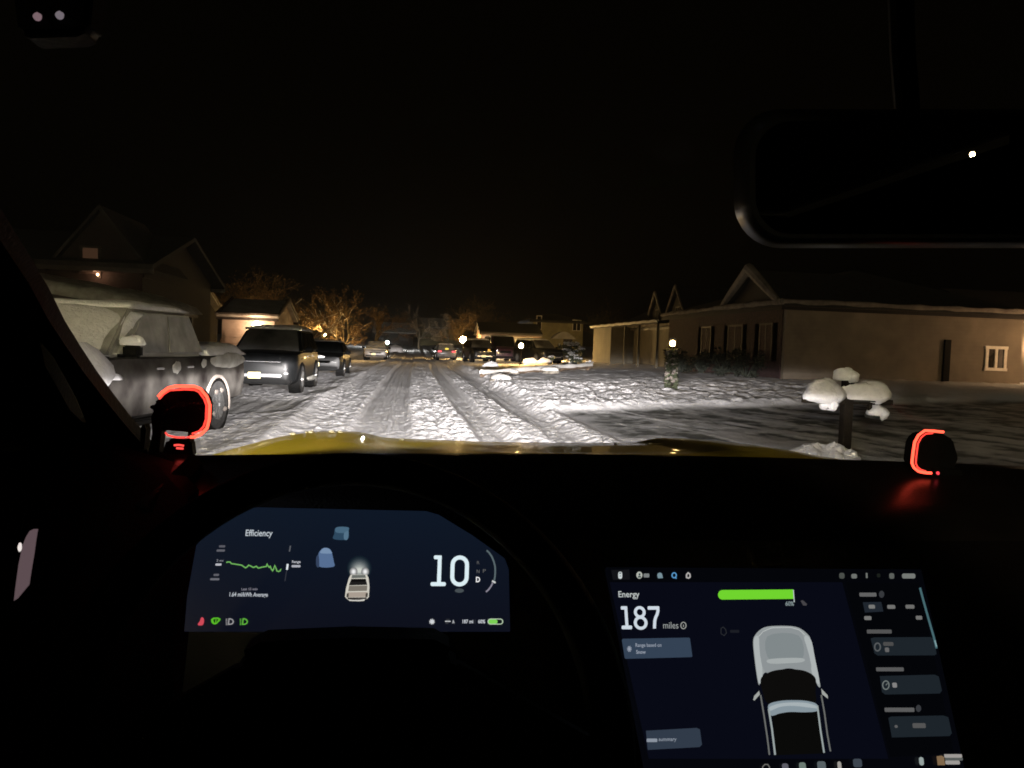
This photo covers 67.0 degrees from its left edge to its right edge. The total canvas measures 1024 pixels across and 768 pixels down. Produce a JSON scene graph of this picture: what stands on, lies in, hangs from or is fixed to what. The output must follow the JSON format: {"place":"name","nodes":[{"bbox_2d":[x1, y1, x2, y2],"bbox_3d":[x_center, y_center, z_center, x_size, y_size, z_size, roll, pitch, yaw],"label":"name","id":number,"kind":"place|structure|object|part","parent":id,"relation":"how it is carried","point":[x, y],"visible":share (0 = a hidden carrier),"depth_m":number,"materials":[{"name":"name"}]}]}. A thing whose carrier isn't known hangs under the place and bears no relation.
{"place":"outdoors","nodes":[
{"label":"outdoors","id":0,"kind":"place"},
{"bbox_2d":[215,296,299,345],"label":"garage","id":1,"kind":"structure","parent":0,"point":[237,316],"depth_m":43.69,"materials":[{"name":"beige paint"}]},
{"bbox_2d":[225,331,244,345],"bbox_3d":[-15.372,-2.275,43.489,1.500,1.370,0.050,2,3,-7],"label":"garage door","id":2,"kind":"structure","parent":1,"relation":"in","point":[230,336],"depth_m":43.41,"materials":[{"name":"beige paint"}]},
{"bbox_2d":[0,0,1023,346],"label":"sky","id":3,"kind":"structure","parent":0,"point":[567,158],"materials":[{"name":"black"}]},
{"bbox_2d":[139,334,1023,465],"bbox_3d":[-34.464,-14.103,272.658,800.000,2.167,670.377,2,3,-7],"label":"snowy ground","id":4,"kind":"structure","parent":0,"point":[413,392],"depth_m":17.96,"materials":[{"name":"white snow"}]},
{"bbox_2d":[14,204,224,341],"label":"gabled house","id":5,"kind":"structure","parent":4,"relation":"on","point":[102,245],"depth_m":24.09,"materials":[{"name":"brown"}]},
{"bbox_2d":[79,245,101,273],"bbox_3d":[-12.757,-3.756,23.391,0.620,0.850,0.090,2,3,-7],"label":"window","id":6,"kind":"structure","parent":5,"relation":"in","point":[86,251],"depth_m":23.38,"materials":[{"name":"brown glass"}]},
{"bbox_2d":[40,273,202,326],"bbox_3d":[-12.234,-1.591,20.706,6.779,3.289,3.341,2,3,-7],"label":"snowy carport","id":7,"kind":"object","parent":4,"relation":"on","point":[64,287],"visible":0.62,"depth_m":19.82,"materials":[{"name":"snow"}]},
{"bbox_2d":[54,298,245,430],"bbox_3d":[-5.626,-0.159,10.295,2.502,1.975,6.036,2,3,1],"label":"parked pickup","id":8,"kind":"object","parent":4,"relation":"on","point":[141,356],"visible":0.44,"depth_m":10.04,"materials":[{"name":"paint"}]},
{"bbox_3d":[-4.741,-0.661,10.083,0.148,0.505,1.240,2,3,1],"label":"side window","id":9,"kind":"part","parent":8,"relation":"part of","materials":[{"name":"grey glass"}]},
{"bbox_3d":[-4.719,-0.707,11.035,0.148,0.505,0.964,2,3,1],"label":"side window","id":10,"kind":"part","parent":8,"relation":"part of","materials":[{"name":"grey glass"}]},
{"bbox_2d":[210,292,221,341],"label":"porch house","id":11,"kind":"structure","parent":4,"relation":"on","point":[215,305],"depth_m":52.29,"materials":[{"name":"brown wood"}]},
{"bbox_2d":[215,270,286,342],"bbox_3d":[-20.087,-5.635,57.946,7.083,6.413,7.618,2,3,-7],"label":"bare tree","id":12,"kind":"object","parent":4,"relation":"on","point":[225,299],"visible":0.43,"depth_m":57.69,"materials":[{"name":"brown plant"}]},
{"bbox_2d":[242,266,299,300],"bbox_3d":[-20.138,-6.362,64.059,4.535,7.357,6.931,2,3,9],"label":"bare tree","id":13,"kind":"object","parent":4,"relation":"on","point":[274,285],"visible":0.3,"depth_m":64.65,"materials":[{"name":"brown plant"}]},
{"bbox_2d":[232,325,317,392],"bbox_3d":[-6.821,-0.770,22.282,2.360,1.935,4.900,2,3,-7],"label":"parked suv","id":14,"kind":"object","parent":4,"relation":"on","point":[281,355],"visible":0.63,"depth_m":21.16,"materials":[{"name":"black paint"}]},
{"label":"side window","id":15,"kind":"part","parent":14,"relation":"part of","materials":[{"name":"black glass"}]},
{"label":"side window","id":16,"kind":"part","parent":14,"relation":"part of","materials":[{"name":"black glass"}]},
{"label":"side window","id":17,"kind":"part","parent":14,"relation":"part of","materials":[{"name":"black glass"}]},
{"bbox_2d":[285,292,360,339],"bbox_3d":[-12.898,-3.960,52.429,5.489,4.520,4.303,2,3,-7],"label":"bare tree","id":18,"kind":"object","parent":4,"relation":"on","point":[324,330],"visible":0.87,"depth_m":52.51,"materials":[{"name":"brown plant"}]},
{"bbox_2d":[291,285,373,345],"bbox_3d":[-13.658,-4.638,57.536,4.665,5.620,6.430,4,3,33],"label":"bare tree","id":19,"kind":"object","parent":4,"relation":"on","point":[354,331],"visible":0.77,"depth_m":57.62,"materials":[{"name":"brown plant"}]},
{"bbox_2d":[315,340,350,376],"bbox_3d":[-7.870,-1.104,32.605,2.220,1.514,4.667,2,3,-7],"label":"suv","id":20,"kind":"object","parent":4,"relation":"on","point":[333,355],"visible":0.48,"depth_m":31.41,"materials":[{"name":"black paint"}]},
{"bbox_2d":[362,341,390,359],"bbox_3d":[-10.679,-2.634,61.069,2.220,1.578,4.604,2,3,-7],"label":"parked sedan","id":21,"kind":"object","parent":4,"relation":"on","point":[378,349],"visible":0.99,"depth_m":59.21,"materials":[{"name":"grey paint"}]},
{"bbox_2d":[364,305,418,342],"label":"bare tree","id":22,"kind":"object","parent":4,"relation":"on","point":[379,323],"visible":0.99,"depth_m":82.18,"materials":[{"name":"brown plant"}]},
{"bbox_2d":[372,322,415,345],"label":"house","id":23,"kind":"structure","parent":4,"relation":"on","point":[392,336],"depth_m":138.39,"materials":[{"name":"brown"}]},
{"bbox_2d":[400,334,408,340],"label":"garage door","id":24,"kind":"structure","parent":23,"relation":"in","point":[405,339],"depth_m":138.40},
{"bbox_2d":[386,306,404,322],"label":"bare tree","id":25,"kind":"object","parent":4,"relation":"on","point":[396,316],"visible":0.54,"depth_m":167.12,"materials":[{"name":"brown plant"}]},
{"bbox_2d":[389,344,404,351],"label":"snow heap","id":26,"kind":"object","parent":4,"relation":"on","point":[395,348],"visible":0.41,"depth_m":98.04,"materials":[{"name":"white snow"}]},
{"bbox_2d":[405,301,438,348],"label":"bare tree","id":27,"kind":"object","parent":4,"relation":"on","point":[419,337],"visible":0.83,"depth_m":124.31,"materials":[{"name":"brown plant"}]},
{"bbox_2d":[424,310,456,342],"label":"bare tree","id":28,"kind":"object","parent":4,"relation":"on","point":[446,340],"visible":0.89,"depth_m":116.49,"materials":[{"name":"brown plant"}]},
{"bbox_2d":[417,317,470,345],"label":"house","id":29,"kind":"structure","parent":4,"relation":"on","point":[424,341],"depth_m":151.43,"materials":[{"name":"beige"}]},
{"bbox_2d":[430,329,439,335],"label":"window","id":30,"kind":"structure","parent":29,"relation":"in","point":[434,330],"depth_m":150.97,"materials":[{"name":"black glass"}]},
{"bbox_2d":[432,343,456,359],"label":"car","id":31,"kind":"object","parent":4,"relation":"on","point":[444,350],"visible":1,"depth_m":68.02,"materials":[{"name":"grey paint"}]},
{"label":"rear window","id":32,"kind":"part","parent":31,"relation":"part of","materials":[{"name":"grey glass"}]},
{"bbox_2d":[435,309,478,344],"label":"bare tree","id":33,"kind":"object","parent":4,"relation":"on","point":[458,333],"visible":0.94,"depth_m":79.19,"materials":[{"name":"brown plant"}]},
{"bbox_2d":[460,335,465,357],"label":"lamp post","id":34,"kind":"object","parent":4,"relation":"on","point":[462,339],"visible":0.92,"depth_m":71.72,"materials":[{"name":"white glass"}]},
{"bbox_2d":[443,294,498,341],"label":"bare tree","id":35,"kind":"object","parent":4,"relation":"on","point":[485,314],"visible":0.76,"depth_m":96.89,"materials":[{"name":"brown plant"}]},
{"bbox_2d":[462,338,495,361],"bbox_3d":[-2.574,-2.644,60.570,2.360,1.937,4.900,1,3,-13],"label":"parked suv","id":36,"kind":"object","parent":4,"relation":"on","point":[478,348],"visible":0.97,"depth_m":59.26,"materials":[{"name":"black paint"}]},
{"bbox_2d":[482,361,498,366],"bbox_3d":[-1.276,-1.014,47.238,1.099,0.782,0.780,2,3,-7],"label":"snow heap","id":37,"kind":"object","parent":4,"relation":"on","point":[491,364],"visible":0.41,"depth_m":46.97,"materials":[{"name":"white snow"}]},
{"bbox_2d":[485,335,514,361],"bbox_3d":[-0.976,-2.845,62.295,2.440,2.163,5.020,1,3,-11],"label":"parked van","id":38,"kind":"object","parent":4,"relation":"on","point":[504,344],"visible":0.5,"depth_m":60.62,"materials":[{"name":"red paint"}]},
{"bbox_2d":[489,373,512,381],"bbox_3d":[-0.408,-0.110,29.223,0.924,0.584,0.765,2,3,-7],"label":"rock","id":39,"kind":"object","parent":4,"relation":"on","point":[500,376],"visible":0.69,"depth_m":28.97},
{"bbox_2d":[474,322,542,341],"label":"house","id":40,"kind":"structure","parent":4,"relation":"on","point":[515,330],"depth_m":71.14,"materials":[{"name":"brown"}]},
{"bbox_2d":[0,0,1023,767],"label":"pickup truck","id":41,"kind":"object","parent":4,"relation":"on","point":[332,598],"visible":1,"depth_m":0.65,"materials":[{"name":"yellow paint"}]},
{"bbox_3d":[-0.363,0.147,0.592,0.220,0.179,0.492,1,3,-21],"label":"door panel","id":42,"kind":"part","parent":41,"relation":"part of","materials":[{"name":"black plastic"}]},
{"bbox_2d":[509,370,518,373],"bbox_3d":[0.090,-0.489,34.312,0.481,0.304,0.383,2,3,-7],"label":"rock","id":43,"kind":"object","parent":4,"relation":"on","point":[513,371],"visible":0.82,"depth_m":34.17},
{"bbox_2d":[519,342,522,364],"bbox_3d":[0.609,-2.074,52.453,0.294,1.616,0.287,2,3,-7],"label":"lamp post","id":44,"kind":"object","parent":4,"relation":"on","point":[521,345],"visible":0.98,"depth_m":52.41,"materials":[{"name":"white glass"}]},
{"bbox_2d":[522,358,536,363],"bbox_3d":[1.392,-1.369,54.085,1.304,0.970,0.995,2,3,-7],"label":"snow heap","id":45,"kind":"object","parent":4,"relation":"on","point":[529,360],"visible":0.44,"depth_m":53.80,"materials":[{"name":"white snow"}]},
{"bbox_2d":[479,363,592,376],"bbox_3d":[1.439,-0.611,36.991,0.256,0.839,9.505,4,3,35],"label":"timber rail","id":46,"kind":"object","parent":4,"relation":"on","point":[521,370],"visible":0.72,"depth_m":36.44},
{"bbox_2d":[513,338,563,362],"bbox_3d":[1.941,-2.467,57.619,2.360,1.921,4.900,1,3,-27],"label":"parked suv","id":47,"kind":"object","parent":4,"relation":"on","point":[537,348],"visible":0.84,"depth_m":56.81,"materials":[{"name":"black paint"}]},
{"bbox_2d":[535,357,551,364],"bbox_3d":[2.189,-1.351,53.732,1.251,1.033,1.159,2,3,-7],"label":"snow heap","id":48,"kind":"object","parent":4,"relation":"on","point":[544,361],"visible":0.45,"depth_m":53.27,"materials":[{"name":"white snow"}]},
{"bbox_2d":[540,366,558,373],"bbox_3d":[1.700,-0.534,35.035,0.864,0.551,0.714,2,3,-7],"label":"rock","id":49,"kind":"object","parent":4,"relation":"on","point":[550,370],"visible":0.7,"depth_m":34.76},
{"bbox_2d":[518,314,588,355],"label":"two storey house","id":50,"kind":"structure","parent":4,"relation":"on","point":[555,329],"depth_m":83.10,"materials":[{"name":"beige"}]},
{"bbox_2d":[536,315,541,329],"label":"window","id":51,"kind":"structure","parent":50,"relation":"in","point":[538,317],"depth_m":82.76,"materials":[{"name":"black glass"}]},
{"bbox_2d":[563,339,572,355],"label":"door","id":52,"kind":"structure","parent":50,"relation":"in","point":[564,340],"depth_m":83.25,"materials":[{"name":"paint"}]},
{"bbox_2d":[572,320,580,330],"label":"window","id":53,"kind":"structure","parent":50,"relation":"in","point":[575,327],"depth_m":83.27,"materials":[{"name":"black glass"}]},
{"bbox_2d":[548,341,592,363],"bbox_3d":[3.441,-1.590,43.403,2.377,1.626,1.642,4,4,39],"label":"shrub","id":54,"kind":"object","parent":4,"relation":"on","point":[573,357],"visible":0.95,"depth_m":43.48,"materials":[{"name":"green plant"}]},
{"bbox_2d":[582,300,629,337],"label":"bare tree","id":55,"kind":"object","parent":4,"relation":"on","point":[597,322],"visible":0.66,"depth_m":101.68,"materials":[{"name":"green plant"}]},
{"bbox_2d":[590,284,728,367],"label":"house","id":56,"kind":"structure","parent":4,"relation":"on","point":[643,338],"depth_m":51.92,"materials":[{"name":"beige"}]},
{"bbox_2d":[655,309,658,319],"bbox_3d":[9.568,-4.380,51.039,0.090,1.100,0.670,2,3,-7],"label":"window","id":57,"kind":"structure","parent":56,"relation":"in","point":[656,310],"depth_m":50.98,"materials":[{"name":"black glass"}]},
{"bbox_2d":[663,338,679,388],"bbox_3d":[4.912,-0.606,23.799,0.512,1.640,0.530,2,3,-7],"label":"lamp post","id":58,"kind":"object","parent":4,"relation":"on","point":[671,370],"visible":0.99,"depth_m":23.70,"materials":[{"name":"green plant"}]},
{"bbox_2d":[663,347,701,371],"bbox_3d":[8.365,-1.157,37.985,1.470,1.374,1.753,1,3,-23],"label":"shrub","id":59,"kind":"object","parent":4,"relation":"on","point":[681,357],"visible":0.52,"depth_m":38.04,"materials":[{"name":"green plant"}]},
{"bbox_2d":[685,349,717,372],"bbox_3d":[8.718,-1.013,35.447,1.579,1.280,2.017,4,3,31],"label":"shrub","id":60,"kind":"object","parent":4,"relation":"on","point":[695,361],"visible":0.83,"depth_m":35.48,"materials":[{"name":"green plant"}]},
{"bbox_2d":[699,347,745,375],"bbox_3d":[9.224,-0.960,32.824,2.192,1.438,2.160,2,3,-7],"label":"shrub","id":61,"kind":"object","parent":4,"relation":"on","point":[719,369],"visible":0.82,"depth_m":32.96,"materials":[{"name":"green plant"}]},
{"bbox_2d":[723,350,767,377],"bbox_3d":[9.348,-0.762,30.831,1.460,1.147,1.683,4,4,38],"label":"shrub","id":62,"kind":"object","parent":4,"relation":"on","point":[752,370],"visible":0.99,"depth_m":30.67,"materials":[{"name":"green plant"}]},
{"bbox_2d":[789,441,848,456],"bbox_3d":[4.307,1.041,11.106,1.084,0.478,0.627,2,3,-7],"label":"snow heap","id":63,"kind":"object","parent":4,"relation":"on","point":[817,448],"visible":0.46,"depth_m":10.94,"materials":[{"name":"white snow"}]},
{"bbox_2d":[661,263,1023,383],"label":"ranch house","id":64,"kind":"structure","parent":4,"relation":"on","point":[795,325],"depth_m":30.36,"materials":[{"name":"beige paint"}]},
{"bbox_2d":[700,326,710,357],"bbox_3d":[9.383,-2.031,37.364,0.090,1.500,1.270,2,3,-7],"label":"window","id":65,"kind":"structure","parent":64,"relation":"in","point":[706,327],"depth_m":37.35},
{"bbox_2d":[726,324,742,358],"bbox_3d":[9.809,-1.850,33.995,0.090,1.500,1.570,2,3,-7],"label":"window","id":66,"kind":"structure","parent":64,"relation":"in","point":[741,324],"depth_m":33.99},
{"bbox_2d":[758,323,772,360],"bbox_3d":[10.185,-1.691,31.023,0.090,1.500,1.170,2,3,-7],"label":"window","id":67,"kind":"structure","parent":64,"relation":"in","point":[760,324],"depth_m":30.99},
{"bbox_2d":[983,346,1008,370],"bbox_3d":[19.151,-1.008,30.598,0.980,0.980,0.090,2,3,-7],"label":"window","id":68,"kind":"structure","parent":64,"relation":"in","point":[995,356],"depth_m":30.58,"materials":[{"name":"white wood"}]},
{"bbox_2d":[827,449,860,459],"bbox_3d":[4.601,1.050,10.912,0.556,0.304,0.455,2,3,-7],"label":"snow heap","id":69,"kind":"object","parent":4,"relation":"on","point":[850,454],"visible":0.45,"depth_m":10.76,"materials":[{"name":"white snow"}]},
{"bbox_2d":[801,367,892,448],"bbox_3d":[4.897,0.489,11.320,1.410,1.476,0.410,2,3,-7],"label":"mailbox post","id":70,"kind":"object","parent":4,"relation":"on","point":[825,393],"visible":0.99,"depth_m":11.22,"materials":[{"name":"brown wood"}]},
{"bbox_2d":[941,288,1023,382],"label":"garage wing","id":71,"kind":"structure","parent":4,"relation":"on","point":[1012,299],"depth_m":34.69,"materials":[{"name":"beige paint"}]}
]}

